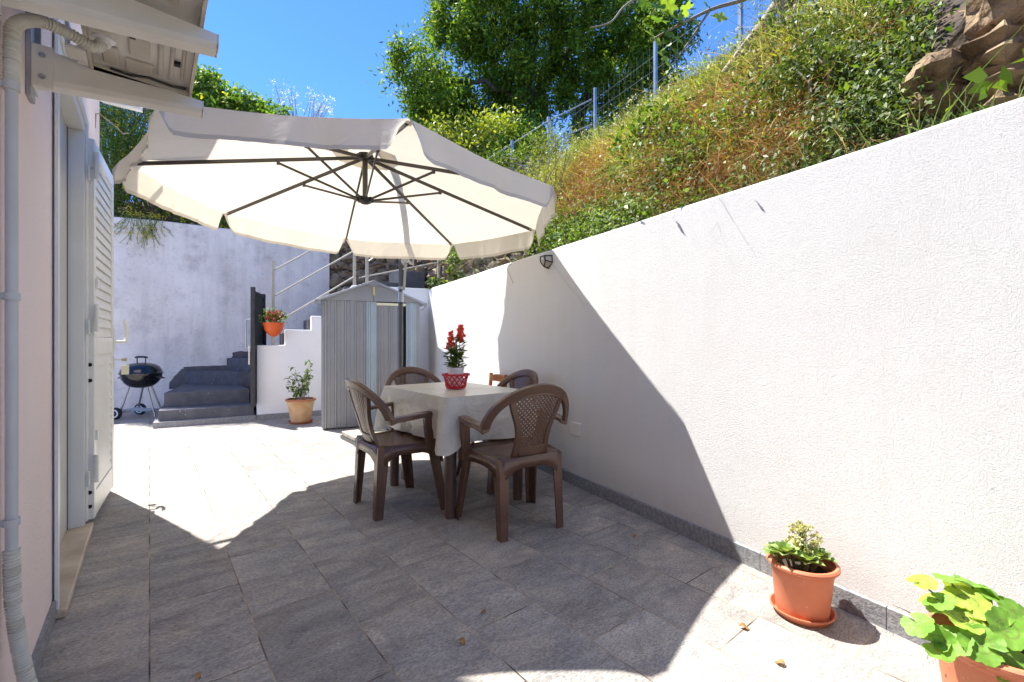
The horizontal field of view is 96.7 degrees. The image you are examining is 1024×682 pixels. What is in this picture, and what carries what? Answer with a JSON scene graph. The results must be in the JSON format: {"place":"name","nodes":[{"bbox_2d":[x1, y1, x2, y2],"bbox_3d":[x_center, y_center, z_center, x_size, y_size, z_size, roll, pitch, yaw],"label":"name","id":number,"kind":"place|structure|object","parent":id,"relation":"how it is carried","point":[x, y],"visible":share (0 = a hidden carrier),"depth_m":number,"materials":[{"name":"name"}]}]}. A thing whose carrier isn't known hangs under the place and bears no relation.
{"place":"outdoors","nodes":[
{"label":"outdoors","id":0,"kind":"place"},
{"bbox_2d":[103,169,519,228],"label":"ground","id":1,"kind":"structure","parent":0,"point":[226,227],"depth_m":7.77,"materials":[{"name":"green plant"}]},
{"bbox_2d":[99,84,211,207],"bbox_3d":[-6.603,-3.705,7.961,2.802,3.033,2.078,0,0,-39],"label":"flowering bush","id":2,"kind":"object","parent":1,"relation":"on","point":[113,138],"visible":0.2,"depth_m":7.53,"materials":[{"name":"green plant"}]},
{"bbox_2d":[101,151,229,228],"bbox_3d":[-5.656,-2.481,7.786,2.633,1.472,1.176,0,0,-28],"label":"creeper","id":3,"kind":"object","parent":1,"relation":"on","point":[145,208],"visible":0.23,"depth_m":7.45,"materials":[{"name":"green plant"}]},
{"bbox_2d":[191,63,301,115],"bbox_3d":[-5.268,-3.974,8.461,2.754,2.450,1.603,0,0,-5],"label":"leafy shrub","id":4,"kind":"object","parent":1,"relation":"on","point":[209,90],"visible":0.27,"depth_m":8.34,"materials":[{"name":"green plant"}]},
{"bbox_2d":[267,77,336,117],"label":"flower stalks","id":5,"kind":"object","parent":1,"relation":"on","point":[295,105],"visible":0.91,"depth_m":8.99,"materials":[{"name":"white plant"}]},
{"bbox_2d":[415,97,529,165],"bbox_3d":[-0.832,-3.968,9.252,1.934,1.876,2.674,0,0,-79],"label":"hedge shrub","id":6,"kind":"object","parent":1,"relation":"on","point":[473,140],"visible":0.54,"depth_m":8.91,"materials":[{"name":"green plant"}]},
{"bbox_2d":[481,103,567,167],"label":"hedge shrub","id":7,"kind":"object","parent":1,"relation":"on","point":[534,124],"visible":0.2,"depth_m":9.10,"materials":[{"name":"green plant"}]},
{"bbox_2d":[365,0,710,156],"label":"tree","id":8,"kind":"object","parent":1,"relation":"on","point":[475,41],"visible":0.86,"depth_m":10.63,"materials":[{"name":"green plant"}]},
{"bbox_2d":[99,0,817,200],"label":"sky","id":9,"kind":"structure","parent":0,"point":[329,47],"materials":[{"name":"blue"}]},
{"bbox_2d":[37,409,941,681],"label":"patio floor","id":10,"kind":"structure","parent":0,"point":[269,550],"depth_m":1.95,"materials":[{"name":"grey tile"}]},
{"bbox_2d":[114,356,164,419],"bbox_3d":[-5.242,0.628,6.436,0.603,0.863,0.509,0,0,0],"label":"kettle barbecue","id":11,"kind":"object","parent":10,"relation":"on","point":[142,375],"visible":0.9,"depth_m":6.33,"materials":[{"name":"black metal"}]},
{"bbox_2d":[256,316,320,419],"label":"stair parapet","id":12,"kind":"structure","parent":10,"relation":"on","point":[297,349],"depth_m":6.35,"materials":[{"name":"white paint"}]},
{"bbox_2d":[245,287,265,406],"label":"metal gate","id":13,"kind":"structure","parent":12,"relation":"attached to","point":[257,306],"depth_m":6.04,"materials":[{"name":"metal"}]},
{"bbox_2d":[271,251,355,344],"bbox_3d":[-2.849,-0.927,6.598,1.132,1.938,0.042,0,0,-31],"label":"stair railing","id":14,"kind":"object","parent":12,"relation":"on","point":[273,294],"visible":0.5,"depth_m":6.45,"materials":[{"name":"grey metal"}]},
{"bbox_2d":[258,304,288,336],"bbox_3d":[-3.244,-0.292,6.183,0.368,0.445,0.328,0,0,-39],"label":"hanging basket","id":15,"kind":"object","parent":14,"relation":"hanging from","point":[273,327],"visible":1,"depth_m":6.13,"materials":[{"name":"orange plastic"}]},
{"bbox_2d":[153,270,424,428],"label":"staircase","id":16,"kind":"structure","parent":10,"relation":"on","point":[200,395],"depth_m":6.41,"materials":[{"name":"grey stone"}]},
{"bbox_2d":[283,360,315,424],"bbox_3d":[-2.783,0.647,5.966,0.394,0.827,0.371,0,0,-39],"label":"rose pot","id":17,"kind":"object","parent":10,"relation":"on","point":[300,409],"visible":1,"depth_m":5.90,"materials":[{"name":"ceramic"}]},
{"bbox_2d":[112,107,556,446],"bbox_3d":[-1.202,-0.366,3.539,2.888,2.842,3.166,0,0,-39],"label":"cantilever parasol","id":18,"kind":"object","parent":10,"relation":"on","point":[404,191],"visible":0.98,"depth_m":3.45,"materials":[{"name":"beige fabric"}]},
{"bbox_2d":[340,428,387,444],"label":"base slab","id":19,"kind":"structure","parent":10,"relation":"on","point":[349,436],"depth_m":4.89,"materials":[{"name":"beige concrete"}]},
{"bbox_2d":[315,280,426,428],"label":"garden shed","id":20,"kind":"structure","parent":10,"relation":"on","point":[359,336],"depth_m":5.64,"materials":[{"name":"grey metal"}]},
{"bbox_2d":[377,306,397,397],"bbox_3d":[-1.545,0.273,5.775,0.325,1.455,0.042,0,0,-25],"label":"door","id":21,"kind":"structure","parent":20,"relation":"in","point":[387,316],"depth_m":5.76,"materials":[{"name":"grey metal"}]},
{"bbox_2d":[351,285,428,382],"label":"garden wall","id":22,"kind":"structure","parent":10,"relation":"on","point":[420,294],"depth_m":6.35,"materials":[{"name":"white paint"}]},
{"bbox_2d":[344,378,444,520],"bbox_3d":[-0.791,0.640,2.952,0.564,0.839,0.611,0,0,-37],"label":"plastic chair","id":23,"kind":"object","parent":10,"relation":"on","point":[382,449],"visible":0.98,"depth_m":2.80,"materials":[{"name":"brown plastic"}]},
{"bbox_2d":[385,367,440,479],"bbox_3d":[-0.775,0.640,3.890,0.611,0.839,0.564,0,0,-37],"label":"plastic chair","id":24,"kind":"object","parent":10,"relation":"on","point":[403,372],"visible":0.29,"depth_m":4.08,"materials":[{"name":"brown plastic"}]},
{"bbox_2d":[389,426,522,519],"bbox_3d":[-0.416,0.696,3.223,0.635,0.728,0.910,0,0,-39],"label":"dining table","id":25,"kind":"object","parent":10,"relation":"on","point":[450,480],"visible":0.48,"depth_m":2.73,"materials":[{"name":"brown plastic"}]},
{"bbox_2d":[373,382,542,455],"bbox_3d":[-0.416,0.494,3.226,0.838,0.340,1.102,0,0,-39],"label":"tablecloth","id":26,"kind":"object","parent":25,"relation":"on","point":[449,407],"visible":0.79,"depth_m":2.88,"materials":[{"name":"white fabric"}]},
{"bbox_2d":[442,373,469,388],"bbox_3d":[-0.388,0.267,3.143,0.195,0.104,0.195,0,0,-39],"label":"lattice basket","id":27,"kind":"object","parent":26,"relation":"on","point":[447,380],"visible":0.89,"depth_m":3.08,"materials":[{"name":"red plastic"}]},
{"bbox_2d":[441,324,468,385],"bbox_3d":[-0.385,0.092,3.150,0.199,0.446,0.183,0,0,17],"label":"snapdragon pot","id":28,"kind":"object","parent":27,"relation":"in","point":[453,364],"visible":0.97,"depth_m":3.13,"materials":[{"name":"white plastic"}]},
{"bbox_2d":[459,637,465,644],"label":"fallen leaf","id":29,"kind":"object","parent":10,"relation":"on","point":[462,640],"visible":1,"depth_m":1.60,"materials":[{"name":"brown plant"}]},
{"bbox_2d":[471,373,507,461],"bbox_3d":[-0.280,0.680,4.243,0.379,0.760,0.338,0,0,-29],"label":"wooden chair","id":30,"kind":"object","parent":10,"relation":"on","point":[496,377],"visible":0.24,"depth_m":4.36,"materials":[{"name":"brown wood"}]},
{"bbox_2d":[456,369,537,493],"bbox_3d":[-0.083,0.640,3.548,0.564,0.839,0.611,0,0,-35],"label":"plastic chair","id":31,"kind":"object","parent":10,"relation":"on","point":[529,375],"visible":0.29,"depth_m":3.65,"materials":[{"name":"brown plastic"}]},
{"bbox_2d":[455,383,568,542],"bbox_3d":[0.030,0.640,2.651,0.611,0.839,0.564,0,0,-31],"label":"plastic chair","id":32,"kind":"object","parent":10,"relation":"on","point":[502,461],"visible":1,"depth_m":2.50,"materials":[{"name":"brown plastic"}]},
{"bbox_2d":[739,622,749,629],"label":"fallen leaf","id":33,"kind":"object","parent":10,"relation":"on","point":[743,624],"visible":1,"depth_m":1.69,"materials":[{"name":"orange plant"}]},
{"bbox_2d":[775,659,784,664],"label":"fallen leaf","id":34,"kind":"object","parent":10,"relation":"on","point":[779,661],"visible":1,"depth_m":1.50,"materials":[{"name":"yellow plant"}]},
{"bbox_2d":[762,520,840,627],"bbox_3d":[1.129,0.884,1.775,0.259,0.353,0.248,0,0,-39],"label":"succulent pot","id":35,"kind":"object","parent":10,"relation":"on","point":[804,574],"visible":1,"depth_m":1.73,"materials":[{"name":"ceramic"}]},
{"bbox_2d":[894,573,1023,681],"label":"geranium pot","id":36,"kind":"object","parent":10,"relation":"on","point":[968,630],"visible":1,"depth_m":1.23,"materials":[{"name":"ceramic"}]},
{"bbox_2d":[456,0,967,274],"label":"hillside","id":37,"kind":"structure","parent":0,"point":[956,18],"depth_m":2.46,"materials":[{"name":"green plant"}]},
{"bbox_2d":[329,240,527,294],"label":"rubble wall","id":38,"kind":"structure","parent":37,"relation":"on","point":[340,271],"depth_m":8.53,"materials":[{"name":"stone"}]},
{"bbox_2d":[426,264,466,289],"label":"ivy","id":39,"kind":"object","parent":38,"relation":"attached to","point":[436,283],"visible":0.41,"depth_m":6.34,"materials":[{"name":"green plant"}]},
{"bbox_2d":[482,121,564,177],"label":"leafy shrub","id":40,"kind":"object","parent":37,"relation":"on","point":[515,159],"visible":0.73,"depth_m":7.12,"materials":[{"name":"green plant"}]},
{"bbox_2d":[514,157,551,176],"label":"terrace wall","id":41,"kind":"structure","parent":37,"relation":"on","point":[532,165],"depth_m":8.20,"materials":[{"name":"stone"}]},
{"bbox_2d":[486,99,591,169],"bbox_3d":[0.254,-2.916,8.000,2.318,2.752,0.067,0,0,0],"label":"hillside railing","id":42,"kind":"object","parent":37,"relation":"on","point":[511,145],"visible":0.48,"depth_m":7.99,"materials":[{"name":"grey metal"}]},
{"bbox_2d":[506,114,593,256],"bbox_3d":[0.311,-1.758,5.245,1.374,1.696,1.059,0,0,9],"label":"broom bush","id":43,"kind":"object","parent":37,"relation":"on","point":[537,169],"visible":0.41,"depth_m":5.16,"materials":[{"name":"yellow plant"}]},
{"bbox_2d":[607,93,694,162],"bbox_3d":[1.342,-1.957,4.258,0.980,0.654,0.618,0,0,30],"label":"leafy shrub","id":44,"kind":"object","parent":37,"relation":"on","point":[645,111],"visible":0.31,"depth_m":4.21,"materials":[{"name":"green plant"}]},
{"bbox_2d":[550,0,769,158],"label":"wire fence","id":45,"kind":"object","parent":37,"relation":"on","point":[655,57],"visible":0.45,"depth_m":6.14,"materials":[{"name":"grey metal"}]},
{"bbox_2d":[641,106,710,153],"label":"dark shrub","id":46,"kind":"object","parent":37,"relation":"on","point":[660,136],"visible":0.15,"depth_m":3.68,"materials":[{"name":"green plant"}]},
{"bbox_2d":[412,0,957,286],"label":"dead stems","id":47,"kind":"object","parent":37,"relation":"on","point":[596,183],"visible":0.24,"depth_m":3.62,"materials":[{"name":"brown plant"}]},
{"bbox_2d":[625,131,746,204],"bbox_3d":[1.288,-1.069,3.101,0.707,0.679,0.906,0,0,-39],"label":"dark shrub","id":48,"kind":"object","parent":37,"relation":"on","point":[677,155],"visible":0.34,"depth_m":3.02,"materials":[{"name":"green plant"}]},
{"bbox_2d":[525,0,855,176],"bbox_3d":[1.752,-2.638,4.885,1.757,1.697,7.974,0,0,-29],"label":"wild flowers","id":49,"kind":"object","parent":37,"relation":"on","point":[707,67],"visible":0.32,"depth_m":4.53,"materials":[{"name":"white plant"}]},
{"bbox_2d":[436,0,952,270],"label":"green weeds","id":50,"kind":"object","parent":37,"relation":"on","point":[601,217],"visible":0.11,"depth_m":3.39,"materials":[{"name":"green plant"}]},
{"bbox_2d":[590,0,799,85],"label":"fig tree","id":51,"kind":"object","parent":37,"relation":"on","point":[665,5],"visible":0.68,"depth_m":4.16,"materials":[{"name":"green plant"}]},
{"bbox_2d":[441,0,967,274],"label":"broad weeds","id":52,"kind":"object","parent":37,"relation":"on","point":[879,44],"visible":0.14,"depth_m":3.15,"materials":[{"name":"green plant"}]},
{"bbox_2d":[462,98,965,277],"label":"wall top grass","id":53,"kind":"structure","parent":37,"relation":"on","point":[734,182],"depth_m":2.40,"materials":[{"name":"green plant"}]},
{"bbox_2d":[527,0,933,230],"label":"tall weeds","id":54,"kind":"object","parent":37,"relation":"on","point":[787,39],"visible":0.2,"depth_m":3.57,"materials":[{"name":"yellow plant"}]},
{"bbox_2d":[517,0,945,197],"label":"pale grass","id":55,"kind":"structure","parent":37,"relation":"on","point":[728,59],"depth_m":4.08,"materials":[{"name":"yellow plant"}]},
{"bbox_2d":[542,0,942,232],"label":"dry brush","id":56,"kind":"object","parent":37,"relation":"on","point":[722,176],"visible":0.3,"depth_m":2.97,"materials":[{"name":"plant"}]},
{"bbox_2d":[727,0,816,34],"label":"broom bush","id":57,"kind":"object","parent":37,"relation":"on","point":[782,3],"visible":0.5,"depth_m":4.00,"materials":[{"name":"yellow plant"}]},
{"bbox_2d":[725,0,893,84],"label":"dark shrub","id":58,"kind":"object","parent":37,"relation":"on","point":[783,22],"visible":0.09,"depth_m":3.27,"materials":[{"name":"green plant"}]},
{"bbox_2d":[732,19,932,141],"bbox_3d":[1.760,-1.417,2.612,0.788,0.674,0.986,0,0,-39],"label":"dark shrub","id":59,"kind":"object","parent":37,"relation":"on","point":[783,69],"visible":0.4,"depth_m":2.48,"materials":[{"name":"green plant"}]},
{"bbox_2d":[717,0,971,194],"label":"dark undergrowth","id":60,"kind":"object","parent":37,"relation":"on","point":[868,115],"visible":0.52,"depth_m":2.16,"materials":[{"name":"green plant"}]},
{"bbox_2d":[855,25,1023,148],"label":"grass tuft","id":61,"kind":"object","parent":37,"relation":"on","point":[941,120],"visible":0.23,"depth_m":1.64,"materials":[{"name":"green plant"}]},
{"bbox_2d":[895,0,1023,138],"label":"boulder wall","id":62,"kind":"structure","parent":37,"relation":"on","point":[985,31],"depth_m":1.75,"materials":[{"name":"brown rock"}]},
{"bbox_2d":[935,76,1023,120],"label":"grass tuft","id":63,"kind":"object","parent":37,"relation":"on","point":[991,102],"visible":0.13,"depth_m":1.55,"materials":[{"name":"green plant"}]},
{"bbox_2d":[956,49,1023,115],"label":"leafy shrub","id":64,"kind":"object","parent":37,"relation":"on","point":[978,75],"visible":0.67,"depth_m":1.57,"materials":[{"name":"green plant"}]},
{"label":"ground","id":65,"kind":"structure","parent":0,"visible":0},
{"bbox_2d":[0,5,127,681],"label":"house","id":66,"kind":"structure","parent":65,"relation":"on","point":[67,341],"depth_m":1.75,"materials":[{"name":"white paint"}]},
{"bbox_2d":[0,13,115,681],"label":"drain pipe","id":67,"kind":"object","parent":66,"relation":"attached to","point":[15,26],"visible":1,"depth_m":1.13,"materials":[{"name":"grey plastic"}]},
{"bbox_2d":[60,110,66,544],"bbox_3d":[-2.135,-0.075,2.096,0.023,2.198,0.960,0,0,-39],"label":"door","id":68,"kind":"structure","parent":66,"relation":"in","point":[63,128],"depth_m":2.38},
{"bbox_2d":[0,0,218,58],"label":"wall bracket","id":69,"kind":"object","parent":66,"relation":"attached to","point":[134,19],"depth_m":1.17,"materials":[{"name":"white metal"}]},
{"bbox_2d":[95,113,128,133],"bbox_3d":[-2.824,-1.514,3.218,0.022,0.109,0.239,0,0,6],"label":"wire hook","id":70,"kind":"object","parent":66,"relation":"attached to","point":[109,121],"visible":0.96,"depth_m":3.17,"materials":[{"name":"grey metal"}]},
{"bbox_2d":[25,11,203,117],"bbox_3d":[-1.303,-1.065,1.526,0.443,0.650,0.090,0,0,-39],"label":"wall bracket","id":71,"kind":"object","parent":66,"relation":"attached to","point":[48,69],"depth_m":1.45,"materials":[{"name":"white metal"}]},
{"bbox_2d":[65,0,207,96],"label":"air conditioner","id":72,"kind":"object","parent":71,"relation":"on","point":[172,69],"visible":0.57,"depth_m":1.42,"materials":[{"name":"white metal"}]},
{"bbox_2d":[98,100,142,112],"bbox_3d":[-2.841,-1.727,3.280,0.277,0.067,0.052,0,0,-39],"label":"white tube","id":73,"kind":"object","parent":66,"relation":"attached to","point":[137,109],"visible":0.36,"depth_m":3.29,"materials":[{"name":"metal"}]},
{"bbox_2d":[114,358,128,374],"bbox_3d":[-2.759,0.172,3.217,0.078,0.116,0.007,0,0,-35],"label":"door key","id":74,"kind":"object","parent":66,"relation":"hanging from","point":[125,369],"depth_m":3.22,"materials":[{"name":"beige metal"}]},
{"bbox_2d":[114,217,328,409],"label":"plaster wall","id":75,"kind":"structure","parent":65,"relation":"on","point":[181,298],"depth_m":7.51,"materials":[{"name":"white paint"}]},
{"bbox_2d":[114,208,172,249],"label":"trailing plant","id":76,"kind":"object","parent":75,"relation":"on","point":[128,213],"visible":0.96,"depth_m":7.14,"materials":[{"name":"green plant"}]},
{"bbox_2d":[429,97,1023,645],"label":"boundary wall","id":77,"kind":"structure","parent":65,"relation":"on","point":[831,351],"depth_m":1.89,"materials":[{"name":"white paint"}]},
{"bbox_2d":[540,255,552,268],"bbox_3d":[0.268,-0.645,3.668,0.076,0.106,0.122,0,0,-29],"label":"wall lamp","id":78,"kind":"object","parent":77,"relation":"attached to","point":[546,261],"visible":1,"depth_m":3.64,"materials":[{"name":"black glass"}]},
{"bbox_2d":[570,422,580,436],"bbox_3d":[0.470,0.642,3.360,0.010,0.092,0.120,0,0,-29],"label":"junction box cover","id":79,"kind":"object","parent":77,"relation":"attached to","point":[575,428],"visible":1,"depth_m":3.35,"materials":[{"name":"white plastic"}]},
{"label":"path","id":80,"kind":"structure","parent":0,"visible":0},
{"bbox_2d":[359,257,439,284],"bbox_3d":[-1.781,-1.294,7.203,1.296,1.708,0.334,0,0,-39],"label":"path railing","id":81,"kind":"object","parent":80,"relation":"on","point":[367,275],"visible":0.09,"depth_m":6.94,"materials":[{"name":"grey metal"}]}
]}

